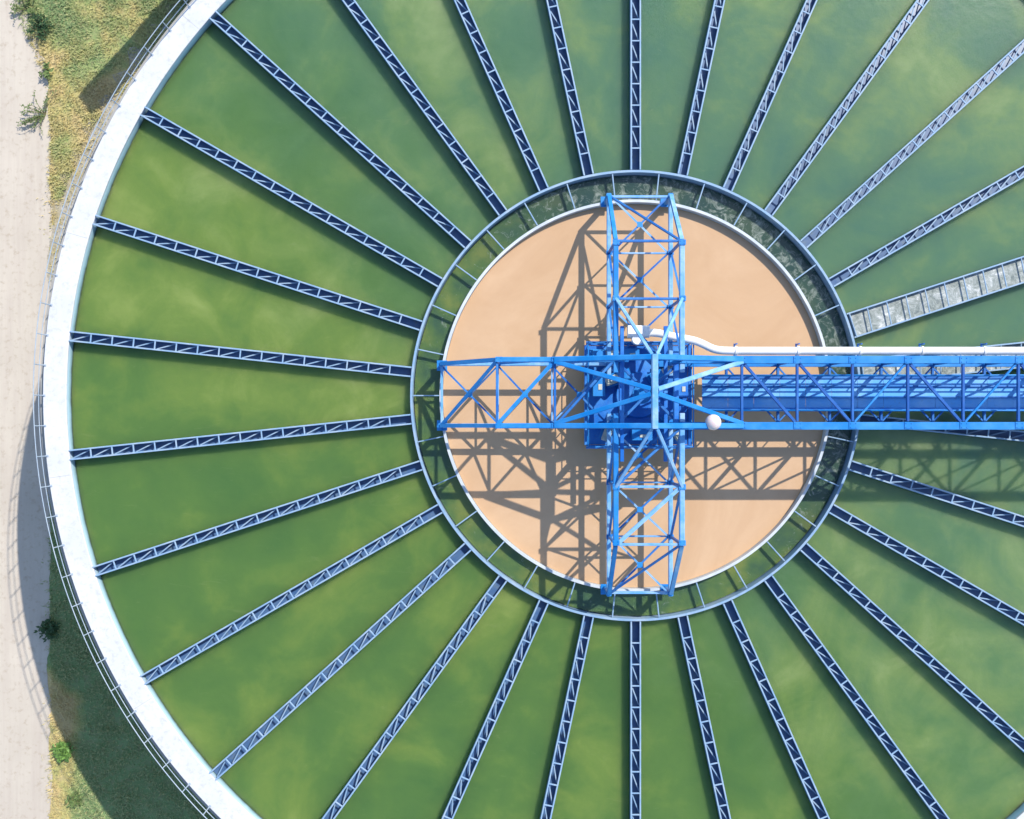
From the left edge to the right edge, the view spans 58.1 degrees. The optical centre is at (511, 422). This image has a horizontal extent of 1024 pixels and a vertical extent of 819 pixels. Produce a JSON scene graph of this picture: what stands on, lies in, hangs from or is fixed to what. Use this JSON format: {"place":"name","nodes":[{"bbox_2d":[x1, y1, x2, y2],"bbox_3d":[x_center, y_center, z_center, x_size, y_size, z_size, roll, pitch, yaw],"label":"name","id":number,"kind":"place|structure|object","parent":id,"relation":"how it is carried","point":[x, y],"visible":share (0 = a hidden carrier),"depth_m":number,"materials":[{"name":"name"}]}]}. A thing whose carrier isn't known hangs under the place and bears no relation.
{"place":"outdoors","nodes":[
{"label":"outdoors","id":0,"kind":"place"},
{"bbox_2d":[0,0,52,818],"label":"path","id":1,"kind":"structure","parent":0,"point":[25,711],"depth_m":56.59,"materials":[{"name":"concrete"}]},
{"bbox_2d":[16,87,56,135],"bbox_3d":[-29.102,-19.247,56.270,1.882,0.722,3.046,17,90,0],"label":"weed plant","id":2,"kind":"object","parent":1,"relation":"on","point":[31,120],"visible":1,"depth_m":56.25,"materials":[{"name":"green plant"}]},
{"bbox_2d":[14,0,216,818],"bbox_3d":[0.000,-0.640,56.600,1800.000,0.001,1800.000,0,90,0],"label":"ground","id":3,"kind":"structure","parent":0,"point":[61,779],"depth_m":56.60,"materials":[{"name":"green plant"}]},
{"bbox_2d":[10,0,37,19],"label":"weed plant","id":4,"kind":"object","parent":3,"relation":"on","point":[30,10],"visible":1,"depth_m":56.27,"materials":[{"name":"green plant"}]},
{"bbox_2d":[26,12,53,40],"bbox_3d":[-28.832,-24.154,56.203,1.588,0.826,1.601,33,90,0],"label":"weed plant","id":5,"kind":"object","parent":3,"relation":"on","point":[41,25],"visible":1,"depth_m":56.09,"materials":[{"name":"green plant"}]},
{"bbox_2d":[38,62,53,79],"bbox_3d":[-28.388,-21.449,56.301,0.899,0.628,1.145,36,90,0],"label":"weed plant","id":6,"kind":"object","parent":3,"relation":"on","point":[46,73],"visible":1,"depth_m":56.20,"materials":[{"name":"green plant"}]},
{"bbox_2d":[34,616,60,641],"bbox_3d":[-28.290,12.656,56.353,1.395,0.685,1.590,45,90,0],"label":"bush","id":7,"kind":"object","parent":3,"relation":"on","point":[50,628],"visible":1,"depth_m":56.27,"materials":[{"name":"green plant"}]},
{"bbox_2d":[50,740,75,762],"bbox_3d":[-27.456,20.114,56.400,1.374,0.848,1.533,-33,90,0],"label":"bush","id":8,"kind":"object","parent":3,"relation":"on","point":[62,751],"visible":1,"depth_m":56.28,"materials":[{"name":"green plant"}]},
{"bbox_2d":[64,790,82,807],"bbox_3d":[-26.795,23.018,56.360,1.100,0.512,1.144,0,90,0],"label":"bush","id":9,"kind":"object","parent":3,"relation":"on","point":[73,799],"visible":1,"depth_m":56.32,"materials":[{"name":"green plant"}]},
{"bbox_2d":[47,0,189,518],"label":"gravel strip","id":10,"kind":"object","parent":3,"relation":"on","point":[55,207],"visible":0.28,"depth_m":56.59,"materials":[{"name":"gravel"}]},
{"bbox_2d":[40,0,1023,818],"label":"basin","id":11,"kind":"object","parent":3,"relation":"on","point":[152,76],"visible":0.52,"depth_m":45.00,"materials":[{"name":"concrete"}]},
{"bbox_2d":[33,0,213,818],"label":"guard railing","id":12,"kind":"object","parent":11,"relation":"on","point":[38,395],"visible":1,"depth_m":44.40,"materials":[{"name":"metal"}]},
{"bbox_2d":[69,331,411,376],"bbox_3d":[-13.269,-3.349,45.227,16.770,0.525,0.519,6,90,0],"label":"launder","id":13,"kind":"object","parent":11,"relation":"on","point":[242,354],"visible":0.99,"depth_m":45.43,"materials":[{"name":"paint"}]},
{"bbox_2d":[69,414,411,459],"bbox_3d":[-13.269,0.709,45.227,16.770,0.525,0.519,-6,90,0],"label":"launder","id":14,"kind":"object","parent":11,"relation":"on","point":[243,436],"visible":0.99,"depth_m":45.43,"materials":[{"name":"paint"}]},
{"bbox_2d":[92,215,422,330],"bbox_3d":[-12.425,-7.320,45.227,16.770,0.525,0.519,18,90,0],"label":"launder","id":15,"kind":"object","parent":11,"relation":"on","point":[260,273],"visible":1,"depth_m":45.43,"materials":[{"name":"paint"}]},
{"bbox_2d":[92,461,422,576],"bbox_3d":[-12.425,4.680,45.227,16.770,0.525,0.519,-18,90,0],"label":"launder","id":16,"kind":"object","parent":11,"relation":"on","point":[260,517],"visible":0.98,"depth_m":45.43,"materials":[{"name":"paint"}]},
{"bbox_2d":[140,106,442,287],"bbox_3d":[-10.774,-11.027,45.227,16.770,0.525,0.519,30,90,0],"label":"launder","id":17,"kind":"object","parent":11,"relation":"on","point":[293,198],"visible":1,"depth_m":45.43,"materials":[{"name":"paint"}]},
{"bbox_2d":[140,504,442,684],"bbox_3d":[-10.774,8.387,45.227,16.770,0.525,0.519,-30,90,0],"label":"launder","id":18,"kind":"object","parent":11,"relation":"on","point":[294,592],"visible":1,"depth_m":45.43,"materials":[{"name":"paint"}]},
{"bbox_2d":[209,11,470,248],"bbox_3d":[-8.388,-14.311,45.227,16.770,0.525,0.519,42,90,0],"label":"launder","id":19,"kind":"object","parent":11,"relation":"on","point":[342,131],"visible":1,"depth_m":45.39,"materials":[{"name":"paint"}]},
{"bbox_2d":[209,542,470,779],"bbox_3d":[-8.388,11.671,45.227,16.770,0.525,0.519,-42,90,0],"label":"launder","id":20,"kind":"object","parent":11,"relation":"on","point":[341,660],"visible":0.99,"depth_m":45.43,"materials":[{"name":"paint"}]},
{"bbox_2d":[321,575,506,818],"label":"launder","id":21,"kind":"object","parent":11,"relation":"on","point":[416,696],"visible":1,"depth_m":45.43,"materials":[{"name":"paint"}]},
{"bbox_2d":[341,0,506,215],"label":"launder","id":22,"kind":"object","parent":11,"relation":"on","point":[427,109],"visible":1,"depth_m":45.37,"materials":[{"name":"paint"}]},
{"bbox_2d":[441,599,548,818],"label":"launder","id":23,"kind":"object","parent":11,"relation":"on","point":[495,709],"visible":0.98,"depth_m":45.43,"materials":[{"name":"paint"}]},
{"bbox_2d":[453,0,548,191],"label":"launder","id":24,"kind":"object","parent":11,"relation":"on","point":[501,95],"visible":1,"depth_m":45.36,"materials":[{"name":"paint"}]},
{"bbox_2d":[71,0,1023,818],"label":"green water","id":25,"kind":"structure","parent":11,"relation":"in","point":[229,694],"depth_m":45.55,"materials":[{"name":"green liquid"}]},
{"bbox_2d":[540,615,593,818],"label":"launder","id":26,"kind":"object","parent":11,"relation":"on","point":[566,717],"visible":0.99,"depth_m":45.41,"materials":[{"name":"paint"}]},
{"bbox_2d":[545,0,593,175],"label":"launder","id":27,"kind":"object","parent":11,"relation":"on","point":[569,87],"visible":0.98,"depth_m":45.36,"materials":[{"name":"paint"}]},
{"bbox_2d":[629,621,640,818],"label":"launder","id":28,"kind":"object","parent":11,"relation":"on","point":[634,719],"visible":0.98,"depth_m":45.43,"materials":[{"name":"paint"}]},
{"bbox_2d":[629,0,640,169],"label":"launder","id":29,"kind":"object","parent":11,"relation":"on","point":[634,84],"visible":1,"depth_m":45.43,"materials":[{"name":"paint"}]},
{"bbox_2d":[410,170,860,620],"bbox_3d":[6.040,-1.320,46.985,22.020,4.030,22.020,0,90,0],"label":"ring channel","id":30,"kind":"object","parent":11,"relation":"attached to","point":[832,292],"visible":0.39,"depth_m":45.00,"materials":[{"name":"paint"}]},
{"bbox_2d":[414,176,852,615],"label":"channel water","id":31,"kind":"structure","parent":30,"relation":"in","point":[476,530],"depth_m":45.50,"materials":[{"name":"green liquid"}]},
{"bbox_2d":[443,204,825,586],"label":"silty water","id":32,"kind":"structure","parent":30,"relation":"in","point":[539,495],"depth_m":45.40,"materials":[{"name":"beige liquid"}]},
{"bbox_2d":[437,193,1023,595],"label":"truss bridge","id":33,"kind":"structure","parent":30,"relation":"on","point":[880,392],"depth_m":41.74,"materials":[{"name":"blue paint"}]},
{"bbox_2d":[584,326,693,461],"bbox_3d":[6.040,-1.320,44.350,5.140,5.100,6.200,0,90,0],"label":"drive unit","id":34,"kind":"object","parent":33,"relation":"attached to","point":[601,392],"visible":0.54,"depth_m":44.11,"materials":[{"name":"metal"}]},
{"bbox_2d":[705,414,720,429],"bbox_3d":[8.711,-0.014,40.042,0.690,0.955,0.690,0,90,0],"label":"globe lamp","id":35,"kind":"object","parent":33,"relation":"attached to","point":[712,421],"visible":1,"depth_m":39.66,"materials":[{"name":"white glass"}]},
{"bbox_2d":[627,325,1023,355],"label":"white pipe","id":36,"kind":"object","parent":33,"relation":"attached to","point":[645,331],"visible":0.88,"depth_m":42.89,"materials":[{"name":"metal"}]},
{"bbox_2d":[677,0,724,175],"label":"launder","id":37,"kind":"object","parent":11,"relation":"on","point":[700,87],"visible":1,"depth_m":45.37,"materials":[{"name":"paint"}]},
{"bbox_2d":[676,615,730,818],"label":"launder","id":38,"kind":"object","parent":11,"relation":"on","point":[703,717],"visible":0.98,"depth_m":45.38,"materials":[{"name":"paint"}]},
{"bbox_2d":[722,0,816,190],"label":"launder","id":39,"kind":"object","parent":11,"relation":"on","point":[769,94],"visible":1,"depth_m":45.41,"materials":[{"name":"paint"}]},
{"bbox_2d":[722,600,829,818],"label":"launder","id":40,"kind":"object","parent":11,"relation":"on","point":[775,710],"visible":1,"depth_m":45.37,"materials":[{"name":"paint"}]},
{"bbox_2d":[764,0,928,215],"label":"launder","id":41,"kind":"object","parent":11,"relation":"on","point":[844,107],"visible":1,"depth_m":45.43,"materials":[{"name":"paint"}]},
{"bbox_2d":[764,575,949,818],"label":"launder","id":42,"kind":"object","parent":11,"relation":"on","point":[854,697],"visible":1,"depth_m":45.39,"materials":[{"name":"paint"}]},
{"bbox_2d":[800,543,1023,752],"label":"launder","id":43,"kind":"object","parent":11,"relation":"on","point":[913,646],"visible":1,"depth_m":45.43,"materials":[{"name":"paint"}]},
{"bbox_2d":[800,39,1023,247],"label":"launder","id":44,"kind":"object","parent":11,"relation":"on","point":[913,145],"visible":1,"depth_m":45.43,"materials":[{"name":"paint"}]},
{"bbox_2d":[828,504,1023,625],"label":"launder","id":45,"kind":"object","parent":11,"relation":"on","point":[926,563],"visible":1,"depth_m":45.43,"materials":[{"name":"paint"}]},
{"bbox_2d":[829,166,1023,286],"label":"launder","id":46,"kind":"object","parent":11,"relation":"on","point":[928,226],"visible":1,"depth_m":45.43,"materials":[{"name":"paint"}]},
{"bbox_2d":[846,256,1023,337],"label":"wide launder","id":47,"kind":"object","parent":11,"relation":"on","point":[936,297],"visible":1,"depth_m":45.21,"materials":[{"name":"paint"}]},
{"bbox_2d":[849,460,1023,526],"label":"launder","id":48,"kind":"object","parent":11,"relation":"on","point":[937,493],"visible":1,"depth_m":45.43,"materials":[{"name":"paint"}]},
{"bbox_2d":[860,342,1023,373],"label":"wide launder","id":49,"kind":"object","parent":11,"relation":"on","point":[921,370],"visible":0.18,"depth_m":45.21,"materials":[{"name":"paint"}]},
{"bbox_2d":[860,414,1023,441],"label":"launder","id":50,"kind":"object","parent":11,"relation":"on","point":[1015,435],"visible":0.43,"depth_m":45.43,"materials":[{"name":"paint"}]}
]}

